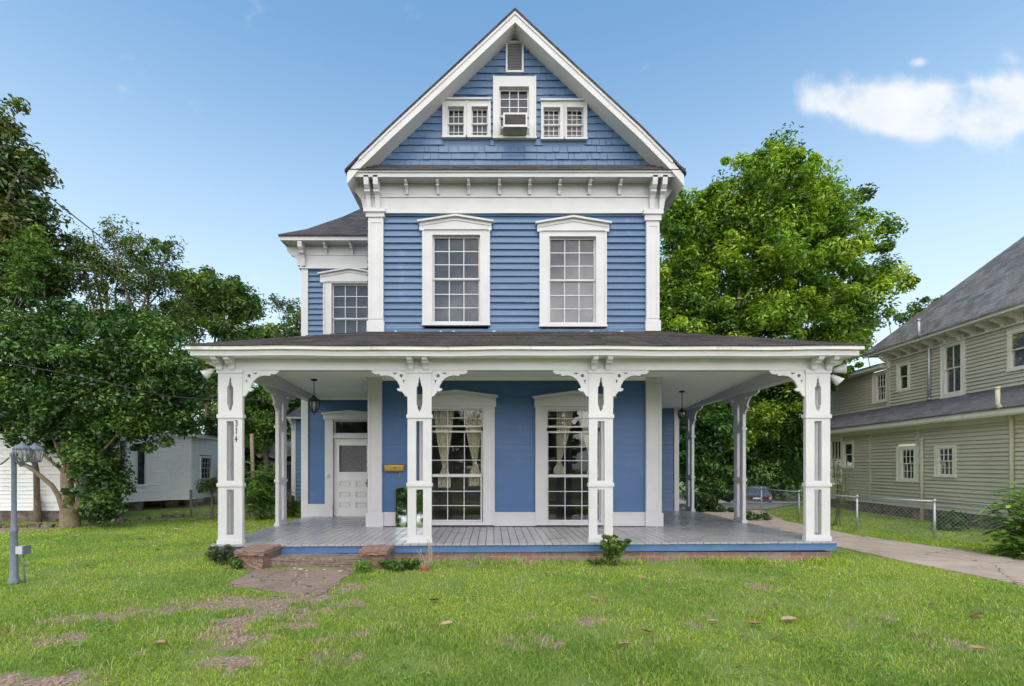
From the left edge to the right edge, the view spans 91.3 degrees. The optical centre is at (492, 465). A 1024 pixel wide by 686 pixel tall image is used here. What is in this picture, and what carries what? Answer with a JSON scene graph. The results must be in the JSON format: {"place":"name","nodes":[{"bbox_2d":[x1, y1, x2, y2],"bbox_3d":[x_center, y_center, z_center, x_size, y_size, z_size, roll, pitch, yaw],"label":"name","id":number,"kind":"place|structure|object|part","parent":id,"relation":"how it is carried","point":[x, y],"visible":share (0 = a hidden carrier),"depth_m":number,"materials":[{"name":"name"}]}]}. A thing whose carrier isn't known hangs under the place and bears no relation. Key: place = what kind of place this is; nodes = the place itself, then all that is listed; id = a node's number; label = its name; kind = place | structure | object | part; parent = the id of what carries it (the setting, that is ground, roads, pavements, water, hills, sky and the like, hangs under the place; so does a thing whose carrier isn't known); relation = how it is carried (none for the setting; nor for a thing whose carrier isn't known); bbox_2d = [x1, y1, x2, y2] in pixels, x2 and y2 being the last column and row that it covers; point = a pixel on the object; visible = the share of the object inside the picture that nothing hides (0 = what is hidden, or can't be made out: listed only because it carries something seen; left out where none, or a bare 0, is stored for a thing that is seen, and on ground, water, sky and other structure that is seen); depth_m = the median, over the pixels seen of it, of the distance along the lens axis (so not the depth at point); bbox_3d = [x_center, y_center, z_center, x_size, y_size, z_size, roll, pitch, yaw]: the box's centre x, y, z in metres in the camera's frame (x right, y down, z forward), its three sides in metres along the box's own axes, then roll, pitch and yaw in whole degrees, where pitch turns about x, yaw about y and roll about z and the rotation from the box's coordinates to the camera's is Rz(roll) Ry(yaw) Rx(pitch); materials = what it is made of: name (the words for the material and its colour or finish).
{"place":"outdoors","nodes":[
{"label":"outdoors","id":0,"kind":"place"},
{"bbox_2d":[0,478,1023,685],"bbox_3d":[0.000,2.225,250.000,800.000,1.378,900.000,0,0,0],"label":"ground","id":1,"kind":"structure","parent":0,"point":[152,509],"depth_m":5.18,"materials":[{"name":"plant"}]},
{"bbox_2d":[0,442,43,584],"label":"lamp post","id":2,"kind":"object","parent":1,"relation":"on","point":[14,577],"visible":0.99,"depth_m":6.54,"materials":[{"name":"grey metal"}]},
{"bbox_2d":[15,545,30,582],"bbox_3d":[-6.203,1.315,6.595,0.135,0.531,0.110,0,0,0],"label":"utility box","id":3,"kind":"object","parent":1,"relation":"on","point":[23,549],"visible":0.87,"depth_m":6.58,"materials":[{"name":"paint"}]},
{"bbox_2d":[0,93,78,321],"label":"magnolia tree","id":4,"kind":"object","parent":1,"relation":"on","point":[24,208],"visible":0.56,"depth_m":14.40,"materials":[{"name":"green plant"}]},
{"bbox_2d":[0,223,83,521],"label":"ornamental tree","id":5,"kind":"object","parent":1,"relation":"on","point":[31,251],"visible":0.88,"depth_m":13.61,"materials":[{"name":"green plant"}]},
{"bbox_2d":[0,514,184,527],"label":"brick kerb","id":6,"kind":"structure","parent":1,"relation":"on","point":[37,525],"depth_m":12.80,"materials":[{"name":"brown brick"}]},
{"bbox_2d":[0,278,215,527],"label":"camellia tree","id":7,"kind":"object","parent":1,"relation":"on","point":[53,409],"visible":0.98,"depth_m":12.24,"materials":[{"name":"green plant"}]},
{"bbox_2d":[0,392,217,520],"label":"white house","id":8,"kind":"structure","parent":1,"relation":"on","point":[168,477],"depth_m":17.80,"materials":[{"name":"white wood"}]},
{"bbox_2d":[118,438,127,485],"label":"window","id":9,"kind":"structure","parent":8,"relation":"in","point":[120,438],"depth_m":17.08,"materials":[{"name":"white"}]},
{"bbox_2d":[136,441,146,486],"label":"window","id":10,"kind":"structure","parent":8,"relation":"in","point":[139,454],"depth_m":17.66,"materials":[{"name":"white"}]},
{"bbox_2d":[199,456,213,480],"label":"window","id":11,"kind":"structure","parent":8,"relation":"in","point":[206,466],"depth_m":20.38,"materials":[{"name":"white"}]},
{"bbox_2d":[27,214,210,515],"bbox_3d":[-11.545,-2.992,15.477,4.588,9.385,3.439,0,0,22],"label":"open crown tree","id":12,"kind":"object","parent":1,"relation":"on","point":[148,286],"visible":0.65,"depth_m":15.33,"materials":[{"name":"green plant"}]},
{"bbox_2d":[59,340,217,455],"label":"distant tree","id":13,"kind":"object","parent":1,"relation":"on","point":[200,408],"visible":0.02,"depth_m":40.79,"materials":[{"name":"green plant"}]},
{"bbox_2d":[154,640,165,643],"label":"fallen leaf","id":14,"kind":"object","parent":1,"relation":"on","point":[160,641],"visible":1,"depth_m":4.28,"materials":[{"name":"beige plant"}]},
{"bbox_2d":[0,588,361,685],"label":"gravel","id":15,"kind":"structure","parent":1,"relation":"on","point":[47,682],"depth_m":4.48,"materials":[{"name":"stone"}]},
{"bbox_2d":[194,476,217,519],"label":"tree","id":16,"kind":"object","parent":1,"relation":"on","point":[208,485],"visible":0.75,"depth_m":14.42,"materials":[{"name":"green plant"}]},
{"bbox_2d":[156,265,272,430],"bbox_3d":[-14.462,-4.316,26.038,5.556,12.031,3.950,0,0,0],"label":"oak tree","id":17,"kind":"object","parent":1,"relation":"on","point":[234,301],"visible":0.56,"depth_m":25.35,"materials":[{"name":"green plant"}]},
{"bbox_2d":[204,544,235,564],"bbox_3d":[-4.224,1.399,7.821,0.465,0.350,0.383,0,0,-22],"label":"shrub","id":18,"kind":"object","parent":1,"relation":"on","point":[217,554],"visible":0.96,"depth_m":7.75,"materials":[{"name":"green plant"}]},
{"bbox_2d":[227,556,243,569],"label":"weed clump","id":19,"kind":"object","parent":1,"relation":"on","point":[235,563],"visible":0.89,"depth_m":7.46,"materials":[{"name":"green plant"}]},
{"bbox_2d":[189,490,291,517],"bbox_3d":[-7.746,1.177,15.492,2.860,0.945,0.175,0,0,-19],"label":"chain link fence","id":20,"kind":"object","parent":1,"relation":"on","point":[191,493],"visible":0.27,"depth_m":15.11,"materials":[{"name":"grey metal"}]},
{"bbox_2d":[194,415,290,498],"bbox_3d":[-10.626,-0.236,23.869,7.419,4.644,4.178,0,0,0],"label":"dark thicket","id":21,"kind":"object","parent":1,"relation":"on","point":[212,433],"visible":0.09,"depth_m":23.28,"materials":[{"name":"green plant"}]},
{"bbox_2d":[250,434,255,509],"bbox_3d":[-8.384,0.298,17.500,0.207,2.839,0.134,0,0,0],"label":"leaning pole","id":22,"kind":"object","parent":1,"relation":"on","point":[252,452],"visible":0.43,"depth_m":17.45,"materials":[{"name":"wood"}]},
{"bbox_2d":[233,460,274,519],"bbox_3d":[-6.749,0.696,14.432,1.613,2.095,1.846,0,0,0],"label":"sapling","id":23,"kind":"object","parent":1,"relation":"on","point":[263,498],"visible":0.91,"depth_m":14.27,"materials":[{"name":"green plant"}]},
{"bbox_2d":[211,383,300,486],"bbox_3d":[-8.701,-1.188,20.021,5.287,5.776,2.805,0,0,0],"label":"broadleaf tree","id":24,"kind":"object","parent":1,"relation":"on","point":[259,420],"visible":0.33,"depth_m":19.66,"materials":[{"name":"green plant"}]},
{"bbox_2d":[237,322,283,338],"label":"rounded tree","id":25,"kind":"object","parent":1,"relation":"on","point":[266,332],"visible":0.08,"depth_m":31.41,"materials":[{"name":"green plant"}]},
{"bbox_2d":[257,439,290,501],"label":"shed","id":26,"kind":"structure","parent":1,"relation":"on","point":[271,454],"depth_m":20.40,"materials":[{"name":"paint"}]},
{"bbox_2d":[287,465,290,494],"bbox_3d":[-7.694,0.750,20.330,1.380,1.600,0.060,0,0,0],"label":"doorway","id":27,"kind":"structure","parent":26,"relation":"in","point":[288,466],"depth_m":20.30,"materials":[{"name":"black"}]},
{"bbox_2d":[266,293,300,337],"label":"sparse tree","id":28,"kind":"object","parent":1,"relation":"on","point":[295,330],"visible":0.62,"depth_m":23.81,"materials":[{"name":"green plant"}]},
{"bbox_2d":[271,492,300,517],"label":"sapling","id":29,"kind":"object","parent":1,"relation":"on","point":[295,505],"visible":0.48,"depth_m":15.04,"materials":[{"name":"green plant"}]},
{"bbox_2d":[287,496,294,516],"bbox_3d":[-6.131,1.228,15.175,0.151,0.644,0.250,0,0,0],"label":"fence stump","id":30,"kind":"object","parent":1,"relation":"on","point":[290,502],"visible":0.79,"depth_m":15.05,"materials":[{"name":"brown wood"}]},
{"bbox_2d":[228,568,354,595],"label":"walkway slab","id":31,"kind":"structure","parent":1,"relation":"on","point":[276,580],"depth_m":6.78,"materials":[{"name":"stone"}]},
{"bbox_2d":[233,544,393,568],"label":"porch steps","id":32,"kind":"structure","parent":1,"relation":"on","point":[258,556],"depth_m":7.67,"materials":[{"name":"stone"}]},
{"bbox_2d":[351,559,372,572],"bbox_3d":[-1.892,1.474,7.295,0.374,0.273,0.361,0,0,0],"label":"grass tuft","id":33,"kind":"object","parent":1,"relation":"on","point":[361,566],"visible":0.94,"depth_m":7.23,"materials":[{"name":"green plant"}]},
{"bbox_2d":[377,556,423,571],"bbox_3d":[-1.378,1.474,7.457,0.601,0.227,0.499,0,0,-38],"label":"weed clump","id":34,"kind":"object","parent":1,"relation":"on","point":[401,565],"visible":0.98,"depth_m":7.41,"materials":[{"name":"green plant"}]},
{"bbox_2d":[416,538,433,568],"bbox_3d":[-0.999,1.329,7.438,0.224,0.490,0.234,0,0,-29],"label":"dead shrub","id":35,"kind":"object","parent":1,"relation":"on","point":[429,561],"visible":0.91,"depth_m":7.45,"materials":[{"name":"beige plant"}]},
{"bbox_2d":[440,620,452,624],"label":"fallen leaf","id":36,"kind":"object","parent":1,"relation":"on","point":[446,622],"visible":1,"depth_m":4.81,"materials":[{"name":"beige plant"}]},
{"bbox_2d":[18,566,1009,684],"bbox_3d":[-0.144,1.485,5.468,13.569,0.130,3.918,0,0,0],"label":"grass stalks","id":37,"kind":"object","parent":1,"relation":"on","point":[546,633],"depth_m":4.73,"materials":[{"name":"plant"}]},
{"bbox_2d":[183,8,866,561],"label":"blue house","id":38,"kind":"structure","parent":1,"relation":"on","point":[467,256],"depth_m":10.27,"materials":[{"name":"paint"}]},
{"bbox_2d":[0,159,248,339],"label":"service wire","id":39,"kind":"object","parent":38,"relation":"attached to","point":[117,249],"visible":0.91,"depth_m":10.93,"materials":[{"name":"rubber"}]},
{"bbox_2d":[0,362,300,400],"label":"cable bundle","id":40,"kind":"object","parent":38,"relation":"attached to","point":[133,388],"visible":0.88,"depth_m":11.26,"materials":[{"name":"rubber"}]},
{"bbox_2d":[200,368,215,378],"bbox_3d":[-4.644,-1.513,8.206,0.280,0.201,0.157,0,0,-43],"label":"floodlight","id":41,"kind":"object","parent":38,"relation":"attached to","point":[207,373],"visible":0.97,"depth_m":8.13,"materials":[{"name":"white paint"}]},
{"bbox_2d":[308,379,319,414],"bbox_3d":[-3.713,-1.426,10.400,0.231,0.751,0.231,0,0,0],"label":"hanging lantern","id":42,"kind":"object","parent":38,"relation":"hanging from","point":[311,399],"visible":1,"depth_m":10.37,"materials":[{"name":"black metal"}]},
{"bbox_2d":[318,267,367,333],"bbox_3d":[-3.516,-3.590,12.380,1.535,2.575,0.280,0,0,0],"label":"window","id":43,"kind":"structure","parent":38,"relation":"in","point":[345,297],"depth_m":12.41,"materials":[{"name":"white paint"}]},
{"bbox_2d":[334,439,367,515],"bbox_3d":[-3.473,0.288,12.390,0.918,1.925,0.120,0,0,0],"label":"door","id":44,"kind":"structure","parent":38,"relation":"in","point":[350,455],"depth_m":12.40,"materials":[{"name":"paint"}]},
{"bbox_2d":[384,464,404,476],"bbox_3d":[-2.007,0.093,10.252,0.398,0.271,0.126,0,0,0],"label":"mailbox","id":45,"kind":"object","parent":38,"relation":"attached to","point":[394,467],"visible":1,"depth_m":10.21,"materials":[{"name":"gold metal"}]},
{"bbox_2d":[395,487,422,526],"bbox_3d":[-1.671,0.839,10.204,0.611,0.804,0.068,0,0,0],"label":"mirror","id":46,"kind":"object","parent":38,"relation":"on","point":[401,506],"visible":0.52,"depth_m":10.19,"materials":[{"name":"silver mirror"}]},
{"bbox_2d":[434,411,453,487],"bbox_3d":[-1.022,-0.377,10.540,0.420,1.681,0.105,0,0,0],"label":"curtain","id":47,"kind":"object","parent":38,"relation":"hanging from","point":[442,441],"visible":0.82,"depth_m":10.54,"materials":[{"name":"beige fabric"}]},
{"bbox_2d":[442,100,466,139],"bbox_3d":[-0.779,-7.125,10.350,0.515,0.776,0.220,0,0,0],"label":"window","id":48,"kind":"structure","parent":38,"relation":"in","point":[454,116],"depth_m":10.29,"materials":[{"name":"white paint"}]},
{"bbox_2d":[417,214,493,326],"bbox_3d":[-0.759,-4.011,10.320,1.558,2.257,0.280,0,0,0],"label":"window","id":49,"kind":"structure","parent":38,"relation":"in","point":[455,247],"depth_m":10.35,"materials":[{"name":"white paint"}]},
{"bbox_2d":[417,390,497,524],"bbox_3d":[-0.753,-0.170,10.303,1.734,2.776,0.235,0,0,0],"label":"window","id":50,"kind":"structure","parent":38,"relation":"in","point":[450,400],"depth_m":10.28,"materials":[{"name":"white paint"}]},
{"bbox_2d":[465,411,481,485],"bbox_3d":[-0.411,-0.393,10.540,0.400,1.649,0.105,0,0,0],"label":"curtain","id":51,"kind":"object","parent":38,"relation":"hanging from","point":[473,439],"visible":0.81,"depth_m":10.54,"materials":[{"name":"beige fabric"}]},
{"bbox_2d":[466,100,490,139],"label":"window","id":52,"kind":"structure","parent":38,"relation":"in","point":[478,113],"depth_m":10.29,"materials":[{"name":"white paint"}]},
{"bbox_2d":[501,113,528,135],"bbox_3d":[0.454,-6.907,10.137,0.549,0.290,0.325,0,0,0],"label":"air conditioner","id":53,"kind":"object","parent":38,"relation":"attached to","point":[514,124],"visible":1,"depth_m":9.98,"materials":[{"name":"beige metal"}]},
{"bbox_2d":[493,76,536,140],"bbox_3d":[0.454,-7.362,10.348,0.901,1.292,0.225,0,0,0],"label":"window","id":54,"kind":"structure","parent":38,"relation":"in","point":[511,94],"depth_m":10.27,"materials":[{"name":"white paint"}]},
{"bbox_2d":[540,101,564,140],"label":"window","id":55,"kind":"structure","parent":38,"relation":"in","point":[552,112],"depth_m":10.34,"materials":[{"name":"white paint"}]},
{"bbox_2d":[553,411,572,473],"bbox_3d":[1.496,-0.519,10.540,0.424,1.396,0.105,0,0,0],"label":"curtain","id":56,"kind":"object","parent":38,"relation":"hanging from","point":[558,468],"visible":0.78,"depth_m":10.54,"materials":[{"name":"beige fabric"}]},
{"bbox_2d":[535,215,611,327],"bbox_3d":[1.654,-3.985,10.320,1.553,2.257,0.280,0,0,0],"label":"window","id":57,"kind":"structure","parent":38,"relation":"in","point":[572,248],"depth_m":10.35,"materials":[{"name":"white paint"}]},
{"bbox_2d":[532,391,616,524],"bbox_3d":[1.677,-0.160,10.303,1.703,2.755,0.235,0,0,0],"label":"window","id":58,"kind":"structure","parent":38,"relation":"in","point":[569,400],"depth_m":10.28,"materials":[{"name":"white paint"}]},
{"bbox_2d":[564,101,587,140],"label":"window","id":59,"kind":"structure","parent":38,"relation":"in","point":[575,112],"depth_m":10.31,"materials":[{"name":"white paint"}]},
{"bbox_2d":[580,411,597,473],"bbox_3d":[2.041,-0.498,10.540,0.414,1.438,0.105,0,0,0],"label":"curtain","id":60,"kind":"object","parent":38,"relation":"hanging from","point":[584,421],"visible":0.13,"depth_m":10.54,"materials":[{"name":"beige fabric"}]},
{"bbox_2d":[678,391,685,420],"bbox_3d":[4.396,-1.390,11.600,0.200,0.692,0.200,0,0,0],"label":"hanging lantern","id":61,"kind":"object","parent":38,"relation":"hanging from","point":[681,410],"visible":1,"depth_m":11.58,"materials":[{"name":"black metal"}]},
{"bbox_2d":[830,374,844,385],"bbox_3d":[5.654,-1.420,8.261,0.274,0.211,0.157,0,0,42],"label":"floodlight","id":62,"kind":"object","parent":38,"relation":"attached to","point":[836,380],"visible":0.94,"depth_m":8.19,"materials":[{"name":"white paint"}]},
{"bbox_2d":[832,364,846,373],"bbox_3d":[5.691,-1.595,8.268,0.281,0.162,0.155,0,0,36],"label":"floodlight","id":63,"kind":"object","parent":38,"relation":"attached to","point":[841,368],"visible":0.9,"depth_m":8.18,"materials":[{"name":"white paint"}]},
{"bbox_2d":[586,558,605,565],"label":"weed clump","id":64,"kind":"object","parent":1,"relation":"on","point":[595,562],"visible":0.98,"depth_m":7.78,"materials":[{"name":"green plant"}]},
{"bbox_2d":[600,534,631,565],"bbox_3d":[1.902,1.313,7.747,0.484,0.521,0.449,0,0,0],"label":"young shrub","id":65,"kind":"object","parent":1,"relation":"on","point":[613,545],"visible":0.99,"depth_m":7.67,"materials":[{"name":"green plant"}]},
{"bbox_2d":[681,483,733,511],"bbox_3d":[7.390,1.149,17.049,1.777,1.122,1.229,0,0,0],"label":"shrub","id":66,"kind":"object","parent":1,"relation":"on","point":[710,496],"visible":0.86,"depth_m":16.82,"materials":[{"name":"green plant"}]},
{"bbox_2d":[679,499,802,508],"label":"gravel drive","id":67,"kind":"structure","parent":1,"relation":"on","point":[728,504],"depth_m":20.69,"materials":[{"name":"grey gravel"}]},
{"bbox_2d":[746,485,772,502],"bbox_3d":[19.079,2.129,35.998,1.890,1.460,4.565,0,0,28],"label":"parked car","id":68,"kind":"object","parent":67,"relation":"on","point":[755,494],"visible":0.41,"depth_m":34.23,"materials":[{"name":"grey paint"}]},
{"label":"window","id":69,"kind":"part","parent":68,"relation":"part of","materials":[{"name":"grey glass"}]},
{"bbox_2d":[748,621,762,623],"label":"fallen leaf","id":70,"kind":"object","parent":1,"relation":"on","point":[754,622],"visible":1,"depth_m":4.80,"materials":[{"name":"brown plant"}]},
{"bbox_2d":[679,382,835,493],"bbox_3d":[10.065,-1.242,19.787,7.504,6.083,5.072,0,0,0],"label":"broadleaf tree","id":71,"kind":"object","parent":1,"relation":"on","point":[717,426],"visible":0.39,"depth_m":18.46,"materials":[{"name":"green plant"}]},
{"bbox_2d":[746,511,772,519],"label":"shrub","id":72,"kind":"object","parent":1,"relation":"on","point":[765,516],"visible":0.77,"depth_m":14.13,"materials":[{"name":"green plant"}]},
{"bbox_2d":[781,616,795,619],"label":"fallen leaf","id":73,"kind":"object","parent":1,"relation":"on","point":[787,618],"visible":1,"depth_m":4.94,"materials":[{"name":"beige plant"}]},
{"bbox_2d":[723,365,854,499],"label":"evergreen tree","id":74,"kind":"object","parent":1,"relation":"on","point":[770,476],"visible":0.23,"depth_m":40.36,"materials":[{"name":"green plant"}]},
{"bbox_2d":[659,121,921,505],"bbox_3d":[11.079,-5.679,19.428,11.083,14.773,5.303,0,0,0],"label":"broadleaf tree","id":75,"kind":"object","parent":1,"relation":"on","point":[767,220],"visible":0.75,"depth_m":18.63,"materials":[{"name":"green plant"}]},
{"bbox_2d":[830,455,854,525],"bbox_3d":[9.069,0.629,12.969,0.641,1.848,0.721,0,0,-30],"label":"sapling","id":76,"kind":"object","parent":1,"relation":"on","point":[837,485],"visible":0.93,"depth_m":12.99,"materials":[{"name":"green plant"}]},
{"bbox_2d":[830,267,912,401],"bbox_3d":[19.843,-4.368,27.157,4.435,12.936,2.779,0,0,0],"label":"leafy tree","id":77,"kind":"object","parent":1,"relation":"on","point":[859,364],"visible":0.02,"depth_m":26.62,"materials":[{"name":"green plant"}]},
{"bbox_2d":[729,485,1023,545],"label":"chain link fence","id":78,"kind":"object","parent":1,"relation":"on","point":[934,501],"visible":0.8,"depth_m":11.24,"materials":[{"name":"metal"}]},
{"bbox_2d":[796,236,1023,530],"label":"olive house","id":79,"kind":"structure","parent":1,"relation":"on","point":[935,410],"depth_m":14.19,"materials":[{"name":"paint"}]},
{"bbox_2d":[830,435,842,483],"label":"window","id":80,"kind":"structure","parent":79,"relation":"in","point":[836,442],"depth_m":18.36,"materials":[{"name":"beige paint"}]},
{"bbox_2d":[842,441,853,467],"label":"window","id":81,"kind":"structure","parent":79,"relation":"in","point":[847,447],"depth_m":17.68,"materials":[{"name":"beige paint"}]},
{"bbox_2d":[871,370,886,403],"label":"window","id":82,"kind":"structure","parent":79,"relation":"in","point":[879,379],"depth_m":17.67,"materials":[{"name":"beige paint"}]},
{"bbox_2d":[895,361,910,391],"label":"window","id":83,"kind":"structure","parent":79,"relation":"in","point":[903,371],"depth_m":16.46,"materials":[{"name":"beige paint"}]},
{"bbox_2d":[895,445,919,481],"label":"window","id":84,"kind":"structure","parent":79,"relation":"in","point":[907,457],"depth_m":14.87,"materials":[{"name":"beige paint"}]},
{"bbox_2d":[933,445,956,477],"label":"window","id":85,"kind":"structure","parent":79,"relation":"in","point":[945,458],"depth_m":13.52,"materials":[{"name":"beige paint"}]},
{"bbox_2d":[936,334,966,398],"bbox_3d":[13.328,-2.872,14.467,0.215,1.779,0.939,0,0,4],"label":"window","id":86,"kind":"structure","parent":79,"relation":"in","point":[952,356],"depth_m":14.53,"materials":[{"name":"beige paint"}]},
{"bbox_2d":[1006,326,1023,371],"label":"window","id":87,"kind":"structure","parent":79,"relation":"in","point":[1015,338],"depth_m":12.65,"materials":[{"name":"beige paint"}]},
{"bbox_2d":[892,295,942,326],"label":"distant tree","id":88,"kind":"object","parent":1,"relation":"on","point":[912,311],"visible":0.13,"depth_m":35.85,"materials":[{"name":"green plant"}]},
{"bbox_2d":[931,510,969,530],"bbox_3d":[10.992,1.370,12.008,0.702,0.660,0.703,0,0,45],"label":"foundation shrub","id":89,"kind":"object","parent":1,"relation":"on","point":[954,522],"visible":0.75,"depth_m":11.94,"materials":[{"name":"green plant"}]},
{"bbox_2d":[970,611,981,615],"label":"fallen leaf","id":90,"kind":"object","parent":1,"relation":"on","point":[973,613],"visible":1,"depth_m":5.09,"materials":[{"name":"brown plant"}]},
{"bbox_2d":[969,645,985,648],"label":"fallen leaf","id":91,"kind":"object","parent":1,"relation":"on","point":[976,646],"visible":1,"depth_m":4.16,"materials":[{"name":"beige plant"}]},
{"bbox_2d":[971,482,1023,559],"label":"leafy shrub","id":92,"kind":"object","parent":1,"relation":"on","point":[1015,541],"visible":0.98,"depth_m":8.49,"materials":[{"name":"green plant"}]},
{"bbox_2d":[0,0,1023,446],"label":"sky","id":93,"kind":"structure","parent":0,"point":[227,128],"materials":[{"name":"blue"}]},
{"bbox_2d":[698,510,1023,585],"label":"driveway","id":94,"kind":"structure","parent":0,"point":[1001,568],"depth_m":8.66,"materials":[{"name":"concrete"}]}
]}

